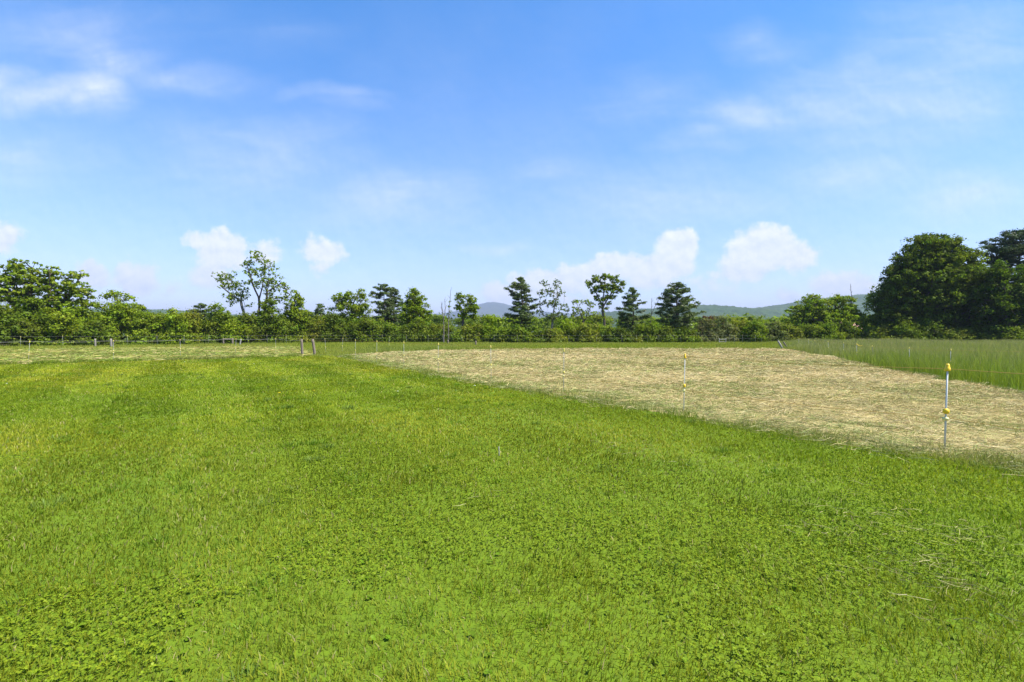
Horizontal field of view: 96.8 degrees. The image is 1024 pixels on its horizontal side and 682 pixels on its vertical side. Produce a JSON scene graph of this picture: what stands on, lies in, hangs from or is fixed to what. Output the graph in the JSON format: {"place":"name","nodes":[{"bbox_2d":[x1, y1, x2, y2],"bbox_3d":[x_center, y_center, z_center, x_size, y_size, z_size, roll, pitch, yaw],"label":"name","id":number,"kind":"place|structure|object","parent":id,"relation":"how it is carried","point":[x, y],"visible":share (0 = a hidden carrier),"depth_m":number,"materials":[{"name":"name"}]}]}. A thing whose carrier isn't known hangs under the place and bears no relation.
{"place":"outdoors","nodes":[
{"label":"outdoors","id":0,"kind":"place"},
{"bbox_2d":[11,308,239,315],"bbox_3d":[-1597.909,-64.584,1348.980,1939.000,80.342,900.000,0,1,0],"label":"hill","id":1,"kind":"structure","parent":0,"point":[156,310],"depth_m":1379.98,"materials":[{"name":"green plant"}]},
{"bbox_2d":[5,346,311,363],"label":"hayfield","id":2,"kind":"structure","parent":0,"point":[151,355],"depth_m":29.57,"materials":[{"name":"plant"}]},
{"bbox_2d":[311,339,315,353],"bbox_3d":[-12.626,0.463,29.017,0.329,1.204,0.180,0,1,0],"label":"wooden post","id":3,"kind":"object","parent":2,"relation":"on","point":[313,347],"visible":0.76,"depth_m":28.95,"materials":[{"name":"grey wood"}]},
{"bbox_2d":[0,355,1023,681],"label":"lawn","id":4,"kind":"structure","parent":0,"point":[462,629],"depth_m":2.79,"materials":[{"name":"plant"}]},
{"bbox_2d":[0,382,1023,681],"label":"clover","id":5,"kind":"object","parent":4,"relation":"on","point":[392,540],"visible":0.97,"depth_m":3.27,"materials":[{"name":"green plant"}]},
{"bbox_2d":[457,441,1023,639],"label":"straw wisps","id":6,"kind":"object","parent":4,"relation":"on","point":[891,547],"visible":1,"depth_m":3.02,"materials":[{"name":"plant"}]},
{"bbox_2d":[0,0,1023,317],"label":"sky","id":7,"kind":"structure","parent":0,"point":[739,153],"materials":[{"name":"blue"}]},
{"bbox_2d":[0,333,1023,475],"bbox_3d":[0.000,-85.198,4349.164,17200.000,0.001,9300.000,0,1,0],"label":"ground","id":8,"kind":"structure","parent":0,"point":[744,347],"depth_m":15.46,"materials":[{"name":"green plant"}]},
{"bbox_2d":[0,301,27,345],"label":"hedge shrub","id":9,"kind":"object","parent":8,"relation":"on","point":[4,310],"visible":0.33,"depth_m":45.48,"materials":[{"name":"green plant"}]},
{"bbox_2d":[0,315,45,345],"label":"hedge shrub","id":10,"kind":"object","parent":8,"relation":"on","point":[24,328],"visible":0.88,"depth_m":45.18,"materials":[{"name":"green plant"}]},
{"bbox_2d":[0,258,56,322],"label":"maple tree","id":11,"kind":"object","parent":8,"relation":"on","point":[9,281],"visible":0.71,"depth_m":49.21,"materials":[{"name":"green plant"}]},
{"bbox_2d":[8,295,68,344],"bbox_3d":[-50.556,-1.962,48.606,5.156,6.045,5.499,-1,1,-39],"label":"hedge shrub","id":12,"kind":"object","parent":8,"relation":"on","point":[38,304],"visible":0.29,"depth_m":47.96,"materials":[{"name":"green plant"}]},
{"bbox_2d":[24,305,83,345],"bbox_3d":[-46.794,-1.384,47.160,5.026,5.024,4.341,0,1,0],"label":"hedge shrub","id":13,"kind":"object","parent":8,"relation":"on","point":[62,326],"visible":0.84,"depth_m":46.64,"materials":[{"name":"green plant"}]},
{"bbox_2d":[27,265,97,316],"bbox_3d":[-49.912,-3.852,50.460,6.257,9.009,5.375,1,1,36],"label":"maple tree","id":14,"kind":"object","parent":8,"relation":"on","point":[68,288],"visible":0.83,"depth_m":50.09,"materials":[{"name":"green plant"}]},
{"bbox_2d":[61,298,99,341],"bbox_3d":[-47.253,-1.768,49.880,5.300,5.801,5.671,0,1,0],"label":"hedge shrub","id":15,"kind":"object","parent":8,"relation":"on","point":[81,311],"visible":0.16,"depth_m":49.83,"materials":[{"name":"green plant"}]},
{"bbox_2d":[70,319,123,345],"bbox_3d":[-43.984,-0.667,48.092,4.515,3.357,4.141,1,1,25],"label":"hedge shrub","id":16,"kind":"object","parent":8,"relation":"on","point":[90,333],"visible":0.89,"depth_m":47.44,"materials":[{"name":"green plant"}]},
{"bbox_2d":[89,310,124,344],"bbox_3d":[-44.440,-1.147,49.402,3.698,4.388,4.193,-1,1,-40],"label":"hedge shrub","id":17,"kind":"object","parent":8,"relation":"on","point":[108,323],"visible":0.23,"depth_m":49.42,"materials":[{"name":"green plant"}]},
{"bbox_2d":[86,289,153,339],"bbox_3d":[-44.404,-2.642,51.757,7.598,6.464,5.110,0,1,0],"label":"round tree","id":18,"kind":"object","parent":8,"relation":"on","point":[121,311],"visible":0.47,"depth_m":51.19,"materials":[{"name":"green plant"}]},
{"bbox_2d":[120,313,158,344],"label":"hedge shrub","id":19,"kind":"object","parent":8,"relation":"on","point":[139,332],"visible":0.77,"depth_m":50.63,"materials":[{"name":"green plant"}]},
{"bbox_2d":[139,312,168,343],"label":"hedge shrub","id":20,"kind":"object","parent":8,"relation":"on","point":[156,330],"visible":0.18,"depth_m":51.56,"materials":[{"name":"green plant"}]},
{"bbox_2d":[151,305,202,344],"bbox_3d":[-38.296,-1.619,51.879,4.899,5.175,4.140,1,1,32],"label":"hedge shrub","id":21,"kind":"object","parent":8,"relation":"on","point":[172,334],"visible":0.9,"depth_m":51.28,"materials":[{"name":"green plant"}]},
{"bbox_2d":[171,308,206,343],"bbox_3d":[-38.030,-1.565,53.532,4.354,4.786,4.166,1,1,30],"label":"hedge shrub","id":22,"kind":"object","parent":8,"relation":"on","point":[194,321],"visible":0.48,"depth_m":53.26,"materials":[{"name":"green plant"}]},
{"bbox_2d":[190,303,210,324],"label":"pine tree","id":23,"kind":"object","parent":8,"relation":"on","point":[200,306],"visible":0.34,"depth_m":74.58,"materials":[{"name":"green plant"}]},
{"bbox_2d":[197,321,219,336],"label":"hedge shrub","id":24,"kind":"object","parent":8,"relation":"on","point":[201,333],"visible":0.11,"depth_m":55.41,"materials":[{"name":"green plant"}]},
{"bbox_2d":[201,303,242,343],"bbox_3d":[-35.494,-2.000,55.609,4.615,5.813,4.874,-1,1,-30],"label":"hedge shrub","id":25,"kind":"object","parent":8,"relation":"on","point":[219,315],"visible":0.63,"depth_m":55.05,"materials":[{"name":"green plant"}]},
{"bbox_2d":[211,270,254,314],"bbox_3d":[-36.669,-4.469,60.315,5.579,9.742,3.389,0,1,0],"label":"ash tree","id":26,"kind":"object","parent":8,"relation":"on","point":[231,295],"visible":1,"depth_m":60.01,"materials":[{"name":"green plant"}]},
{"bbox_2d":[217,321,252,342],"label":"hedge shrub","id":27,"kind":"object","parent":8,"relation":"on","point":[230,330],"visible":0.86,"depth_m":54.91,"materials":[{"name":"green plant"}]},
{"bbox_2d":[236,310,270,342],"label":"hedge shrub","id":28,"kind":"object","parent":8,"relation":"on","point":[258,331],"visible":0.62,"depth_m":57.03,"materials":[{"name":"green plant"}]},
{"bbox_2d":[238,250,294,341],"bbox_3d":[-32.247,-5.776,59.986,7.427,12.382,2.980,0,1,0],"label":"ash tree","id":29,"kind":"object","parent":8,"relation":"on","point":[266,285],"visible":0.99,"depth_m":59.84,"materials":[{"name":"green plant"}]},
{"bbox_2d":[250,296,285,341],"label":"young tree","id":30,"kind":"object","parent":8,"relation":"on","point":[267,313],"visible":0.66,"depth_m":58.69,"materials":[{"name":"green plant"}]},
{"bbox_2d":[265,318,302,342],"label":"hedge shrub","id":31,"kind":"object","parent":8,"relation":"on","point":[283,330],"visible":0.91,"depth_m":58.76,"materials":[{"name":"green plant"}]},
{"bbox_2d":[282,289,314,338],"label":"young tree","id":32,"kind":"object","parent":8,"relation":"on","point":[296,314],"visible":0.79,"depth_m":60.57,"materials":[{"name":"green plant"}]},
{"bbox_2d":[296,318,327,342],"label":"hedge shrub","id":33,"kind":"object","parent":8,"relation":"on","point":[314,328],"visible":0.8,"depth_m":60.57,"materials":[{"name":"green plant"}]},
{"bbox_2d":[314,303,326,317],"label":"pine tree","id":34,"kind":"object","parent":8,"relation":"on","point":[319,309],"visible":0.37,"depth_m":81.48,"materials":[{"name":"green plant"}]},
{"bbox_2d":[313,311,337,342],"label":"hedge shrub","id":35,"kind":"object","parent":8,"relation":"on","point":[318,318],"visible":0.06,"depth_m":62.94,"materials":[{"name":"green plant"}]},
{"bbox_2d":[317,311,352,341],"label":"hedge shrub","id":36,"kind":"object","parent":8,"relation":"on","point":[330,329],"visible":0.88,"depth_m":61.02,"materials":[{"name":"green plant"}]},
{"bbox_2d":[326,289,372,324],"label":"oak tree","id":37,"kind":"object","parent":8,"relation":"on","point":[355,309],"visible":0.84,"depth_m":65.29,"materials":[{"name":"green plant"}]},
{"bbox_2d":[340,316,380,341],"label":"hedge shrub","id":38,"kind":"object","parent":8,"relation":"on","point":[359,329],"visible":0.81,"depth_m":61.93,"materials":[{"name":"green plant"}]},
{"bbox_2d":[366,283,400,324],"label":"pine tree","id":39,"kind":"object","parent":8,"relation":"on","point":[381,306],"visible":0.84,"depth_m":69.05,"materials":[{"name":"green plant"}]},
{"bbox_2d":[366,318,400,341],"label":"hedge shrub","id":40,"kind":"object","parent":8,"relation":"on","point":[382,336],"visible":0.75,"depth_m":62.64,"materials":[{"name":"green plant"}]},
{"bbox_2d":[383,287,402,325],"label":"pine tree","id":41,"kind":"object","parent":8,"relation":"on","point":[394,291],"visible":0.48,"depth_m":71.11,"materials":[{"name":"green plant"}]},
{"bbox_2d":[385,325,411,342],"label":"hedge shrub","id":42,"kind":"object","parent":8,"relation":"on","point":[400,336],"visible":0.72,"depth_m":61.95,"materials":[{"name":"green plant"}]},
{"bbox_2d":[397,287,434,328],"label":"poplar tree","id":43,"kind":"object","parent":8,"relation":"on","point":[411,307],"visible":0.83,"depth_m":65.67,"materials":[{"name":"green plant"}]},
{"bbox_2d":[402,316,437,341],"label":"hedge shrub","id":44,"kind":"object","parent":8,"relation":"on","point":[421,331],"visible":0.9,"depth_m":62.42,"materials":[{"name":"green plant"}]},
{"bbox_2d":[424,323,445,341],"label":"hedge shrub","id":45,"kind":"object","parent":8,"relation":"on","point":[435,337],"visible":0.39,"depth_m":62.88,"materials":[{"name":"green plant"}]},
{"bbox_2d":[441,296,446,341],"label":"dead tree","id":46,"kind":"object","parent":8,"relation":"on","point":[443,320],"visible":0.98,"depth_m":59.99,"materials":[{"name":"grey wood"}]},
{"bbox_2d":[22,310,876,334],"bbox_3d":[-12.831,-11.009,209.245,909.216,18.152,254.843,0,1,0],"label":"distant wood","id":47,"kind":"object","parent":8,"relation":"on","point":[542,324],"visible":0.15,"depth_m":107.23,"materials":[{"name":"green plant"}]},
{"bbox_2d":[435,325,465,341],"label":"hedge shrub","id":48,"kind":"object","parent":8,"relation":"on","point":[456,334],"visible":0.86,"depth_m":61.86,"materials":[{"name":"green plant"}]},
{"bbox_2d":[446,287,460,339],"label":"dead tree","id":49,"kind":"object","parent":8,"relation":"on","point":[449,306],"visible":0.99,"depth_m":60.86,"materials":[{"name":"grey wood"}]},
{"bbox_2d":[453,291,480,333],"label":"elm tree","id":50,"kind":"object","parent":8,"relation":"on","point":[469,307],"visible":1,"depth_m":63.99,"materials":[{"name":"green plant"}]},
{"bbox_2d":[457,322,483,342],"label":"hedge shrub","id":51,"kind":"object","parent":8,"relation":"on","point":[470,332],"visible":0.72,"depth_m":61.73,"materials":[{"name":"green plant"}]},
{"bbox_2d":[477,314,499,342],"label":"hedge shrub","id":52,"kind":"object","parent":8,"relation":"on","point":[487,331],"visible":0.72,"depth_m":62.12,"materials":[{"name":"green plant"}]},
{"bbox_2d":[488,325,514,342],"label":"hedge shrub","id":53,"kind":"object","parent":8,"relation":"on","point":[504,332],"visible":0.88,"depth_m":60.69,"materials":[{"name":"green plant"}]},
{"bbox_2d":[0,345,1023,475],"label":"loose hay","id":54,"kind":"object","parent":8,"relation":"on","point":[829,383],"visible":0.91,"depth_m":12.68,"materials":[{"name":"plant"}]},
{"bbox_2d":[502,276,541,329],"bbox_3d":[1.483,-4.355,63.729,5.311,9.356,5.382,1,1,35],"label":"pine tree","id":55,"kind":"object","parent":8,"relation":"on","point":[523,310],"visible":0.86,"depth_m":62.98,"materials":[{"name":"green plant"}]},
{"bbox_2d":[508,323,535,342],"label":"hedge shrub","id":56,"kind":"object","parent":8,"relation":"on","point":[518,334],"visible":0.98,"depth_m":59.92,"materials":[{"name":"green plant"}]},
{"bbox_2d":[525,325,548,342],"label":"hedge shrub","id":57,"kind":"object","parent":8,"relation":"on","point":[538,333],"visible":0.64,"depth_m":60.35,"materials":[{"name":"green plant"}]},
{"bbox_2d":[534,278,569,328],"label":"locust tree","id":58,"kind":"object","parent":8,"relation":"on","point":[551,316],"visible":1,"depth_m":62.99,"materials":[{"name":"green plant"}]},
{"bbox_2d":[537,327,567,342],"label":"hedge shrub","id":59,"kind":"object","parent":8,"relation":"on","point":[554,333],"visible":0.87,"depth_m":59.87,"materials":[{"name":"green plant"}]},
{"bbox_2d":[557,322,579,341],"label":"hedge shrub","id":60,"kind":"object","parent":8,"relation":"on","point":[567,327],"visible":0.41,"depth_m":61.72,"materials":[{"name":"green plant"}]},
{"bbox_2d":[570,299,596,324],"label":"locust tree","id":61,"kind":"object","parent":8,"relation":"on","point":[583,313],"visible":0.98,"depth_m":62.90,"materials":[{"name":"green plant"}]},
{"bbox_2d":[568,320,604,342],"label":"hedge shrub","id":62,"kind":"object","parent":8,"relation":"on","point":[584,329],"visible":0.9,"depth_m":60.73,"materials":[{"name":"green plant"}]},
{"bbox_2d":[593,325,617,341],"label":"hedge shrub","id":63,"kind":"object","parent":8,"relation":"on","point":[603,330],"visible":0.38,"depth_m":61.79,"materials":[{"name":"green plant"}]},
{"bbox_2d":[585,273,626,325],"bbox_3d":[13.123,-4.621,63.886,5.971,9.898,2.234,0,1,0],"label":"elm tree","id":64,"kind":"object","parent":8,"relation":"on","point":[600,287],"visible":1,"depth_m":63.62,"materials":[{"name":"green plant"}]},
{"bbox_2d":[601,325,633,341],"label":"hedge shrub","id":65,"kind":"object","parent":8,"relation":"on","point":[620,333],"visible":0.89,"depth_m":60.97,"materials":[{"name":"green plant"}]},
{"bbox_2d":[616,287,650,333],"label":"pine tree","id":66,"kind":"object","parent":8,"relation":"on","point":[628,318],"visible":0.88,"depth_m":63.75,"materials":[{"name":"green plant"}]},
{"bbox_2d":[623,331,646,342],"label":"hedge shrub","id":67,"kind":"object","parent":8,"relation":"on","point":[633,336],"visible":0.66,"depth_m":60.86,"materials":[{"name":"green plant"}]},
{"bbox_2d":[628,322,658,342],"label":"hedge shrub","id":68,"kind":"object","parent":8,"relation":"on","point":[650,330],"visible":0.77,"depth_m":61.00,"materials":[{"name":"green plant"}]},
{"bbox_2d":[651,325,681,341],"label":"hedge shrub","id":69,"kind":"object","parent":8,"relation":"on","point":[668,335],"visible":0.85,"depth_m":61.09,"materials":[{"name":"green plant"}]},
{"bbox_2d":[653,281,706,336],"bbox_3d":[23.760,-4.077,64.578,7.084,8.771,7.308,1,1,32],"label":"pine tree","id":70,"kind":"object","parent":8,"relation":"on","point":[668,299],"visible":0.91,"depth_m":63.80,"materials":[{"name":"green plant"}]},
{"bbox_2d":[673,324,701,342],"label":"hedge shrub","id":71,"kind":"object","parent":8,"relation":"on","point":[687,335],"visible":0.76,"depth_m":61.44,"materials":[{"name":"green plant"}]},
{"bbox_2d":[694,315,724,341],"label":"hedge shrub","id":72,"kind":"object","parent":8,"relation":"on","point":[705,325],"visible":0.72,"depth_m":63.04,"materials":[{"name":"green plant"}]},
{"bbox_2d":[699,315,720,329],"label":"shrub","id":73,"kind":"object","parent":8,"relation":"on","point":[705,317],"visible":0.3,"depth_m":69.44,"materials":[{"name":"green plant"}]},
{"bbox_2d":[706,315,742,341],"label":"hedge shrub","id":74,"kind":"object","parent":8,"relation":"on","point":[720,331],"visible":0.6,"depth_m":63.74,"materials":[{"name":"green plant"}]},
{"bbox_2d":[724,319,760,341],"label":"hedge shrub","id":75,"kind":"object","parent":8,"relation":"on","point":[741,324],"visible":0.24,"depth_m":65.14,"materials":[{"name":"green plant"}]},
{"bbox_2d":[737,319,770,341],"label":"hedge shrub","id":76,"kind":"object","parent":8,"relation":"on","point":[754,328],"visible":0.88,"depth_m":62.94,"materials":[{"name":"green plant"}]},
{"bbox_2d":[762,320,793,341],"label":"hedge shrub","id":77,"kind":"object","parent":8,"relation":"on","point":[773,333],"visible":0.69,"depth_m":63.93,"materials":[{"name":"green plant"}]},
{"bbox_2d":[775,321,808,339],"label":"hedge shrub","id":78,"kind":"object","parent":8,"relation":"on","point":[792,329],"visible":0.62,"depth_m":63.40,"materials":[{"name":"green plant"}]},
{"bbox_2d":[793,322,829,339],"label":"hedge shrub","id":79,"kind":"object","parent":8,"relation":"on","point":[809,330],"visible":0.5,"depth_m":63.40,"materials":[{"name":"green plant"}]},
{"bbox_2d":[781,293,870,327],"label":"spreading tree","id":80,"kind":"object","parent":8,"relation":"on","point":[813,310],"visible":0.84,"depth_m":66.57,"materials":[{"name":"green plant"}]},
{"bbox_2d":[813,321,847,340],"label":"hedge shrub","id":81,"kind":"object","parent":8,"relation":"on","point":[828,328],"visible":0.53,"depth_m":63.18,"materials":[{"name":"green plant"}]},
{"bbox_2d":[834,320,861,339],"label":"hedge shrub","id":82,"kind":"object","parent":8,"relation":"on","point":[849,329],"visible":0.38,"depth_m":64.12,"materials":[{"name":"green plant"}]},
{"bbox_2d":[854,324,879,338],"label":"hedge shrub","id":83,"kind":"object","parent":8,"relation":"on","point":[865,329],"visible":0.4,"depth_m":64.56,"materials":[{"name":"green plant"}]},
{"bbox_2d":[862,283,903,325],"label":"round tree","id":84,"kind":"object","parent":8,"relation":"on","point":[870,297],"visible":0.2,"depth_m":67.87,"materials":[{"name":"green plant"}]},
{"bbox_2d":[863,322,905,338],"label":"hedge shrub","id":85,"kind":"object","parent":8,"relation":"on","point":[882,332],"visible":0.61,"depth_m":63.28,"materials":[{"name":"green plant"}]},
{"bbox_2d":[878,320,936,340],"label":"hedge shrub","id":86,"kind":"object","parent":8,"relation":"on","point":[910,330],"visible":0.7,"depth_m":61.58,"materials":[{"name":"green plant"}]},
{"bbox_2d":[869,232,991,332],"bbox_3d":[60.273,-7.574,64.838,17.373,15.945,10.014,0,1,0],"label":"maple tree","id":87,"kind":"object","parent":8,"relation":"on","point":[928,278],"visible":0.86,"depth_m":63.01,"materials":[{"name":"green plant"}]},
{"bbox_2d":[918,321,958,340],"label":"hedge shrub","id":88,"kind":"object","parent":8,"relation":"on","point":[937,327],"visible":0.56,"depth_m":60.91,"materials":[{"name":"green plant"}]},
{"bbox_2d":[942,364,950,447],"bbox_3d":[5.319,0.829,5.575,0.072,1.100,0.070,1,1,0],"label":"fence post","id":89,"kind":"object","parent":8,"relation":"on","point":[945,410],"visible":0.97,"depth_m":5.57,"materials":[{"name":"white plastic"}]},
{"bbox_2d":[318,340,1020,373],"bbox_3d":[-2.517,0.164,16.028,0.486,0.104,32.925,-1,1,-37],"label":"fence wire","id":90,"kind":"object","parent":89,"relation":"attached to","point":[747,360],"visible":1,"depth_m":6.97,"materials":[{"name":"plastic"}]},
{"bbox_2d":[318,349,1022,429],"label":"fence wire","id":91,"kind":"object","parent":89,"relation":"attached to","point":[753,399],"visible":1,"depth_m":6.99,"materials":[{"name":"plastic"}]},
{"bbox_2d":[931,325,980,340],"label":"hedge shrub","id":92,"kind":"object","parent":8,"relation":"on","point":[962,334],"visible":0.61,"depth_m":60.22,"materials":[{"name":"green plant"}]},
{"bbox_2d":[962,323,1004,340],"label":"hedge shrub","id":93,"kind":"object","parent":8,"relation":"on","point":[981,336],"visible":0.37,"depth_m":60.45,"materials":[{"name":"green plant"}]},
{"bbox_2d":[963,258,1023,336],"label":"maple tree","id":94,"kind":"object","parent":8,"relation":"on","point":[1005,302],"visible":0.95,"depth_m":59.77,"materials":[{"name":"green plant"}]},
{"bbox_2d":[976,228,1023,319],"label":"pine tree","id":95,"kind":"object","parent":8,"relation":"on","point":[1010,250],"visible":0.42,"depth_m":67.62,"materials":[{"name":"green plant"}]},
{"bbox_2d":[986,325,1023,340],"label":"hedge shrub","id":96,"kind":"object","parent":8,"relation":"on","point":[1015,333],"visible":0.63,"depth_m":57.87,"materials":[{"name":"green plant"}]},
{"bbox_2d":[433,302,600,328],"bbox_3d":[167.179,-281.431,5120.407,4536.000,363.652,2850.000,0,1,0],"label":"mountain","id":97,"kind":"structure","parent":0,"point":[497,308],"depth_m":4671.56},
{"bbox_2d":[359,349,1023,467],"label":"hayfield","id":98,"kind":"structure","parent":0,"point":[993,431],"depth_m":8.49,"materials":[{"name":"beige plant"}]},
{"bbox_2d":[683,354,685,410],"bbox_3d":[3.114,0.776,8.220,0.052,1.100,0.051,1,1,0],"label":"fence post","id":99,"kind":"object","parent":98,"relation":"on","point":[684,386],"visible":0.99,"depth_m":8.21,"materials":[{"name":"white plastic"}]},
{"bbox_2d":[598,293,986,331],"bbox_3d":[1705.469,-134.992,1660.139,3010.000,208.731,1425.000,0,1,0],"label":"hill","id":100,"kind":"structure","parent":0,"point":[767,312],"depth_m":1441.21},
{"label":"fence post","id":101,"kind":"object","parent":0,"visible":0},
{"bbox_2d":[0,339,299,342],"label":"fence wire","id":102,"kind":"object","parent":101,"relation":"attached to","point":[170,340],"visible":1,"depth_m":28.87,"materials":[{"name":"grey metal"}]},
{"label":"fence post","id":103,"kind":"object","parent":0,"visible":0},
{"bbox_2d":[15,335,653,336],"bbox_3d":[-10.676,-0.686,57.022,88.567,0.047,12.791,0,1,-14],"label":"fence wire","id":104,"kind":"object","parent":103,"relation":"attached to","point":[338,335],"visible":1,"depth_m":59.30,"materials":[{"name":"grey metal"}]},
{"bbox_2d":[114,338,756,340],"bbox_3d":[-10.676,-0.256,57.031,88.567,0.047,12.791,0,1,-14],"label":"fence wire","id":105,"kind":"object","parent":103,"relation":"attached to","point":[493,338],"visible":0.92,"depth_m":60.68,"materials":[{"name":"grey metal"}]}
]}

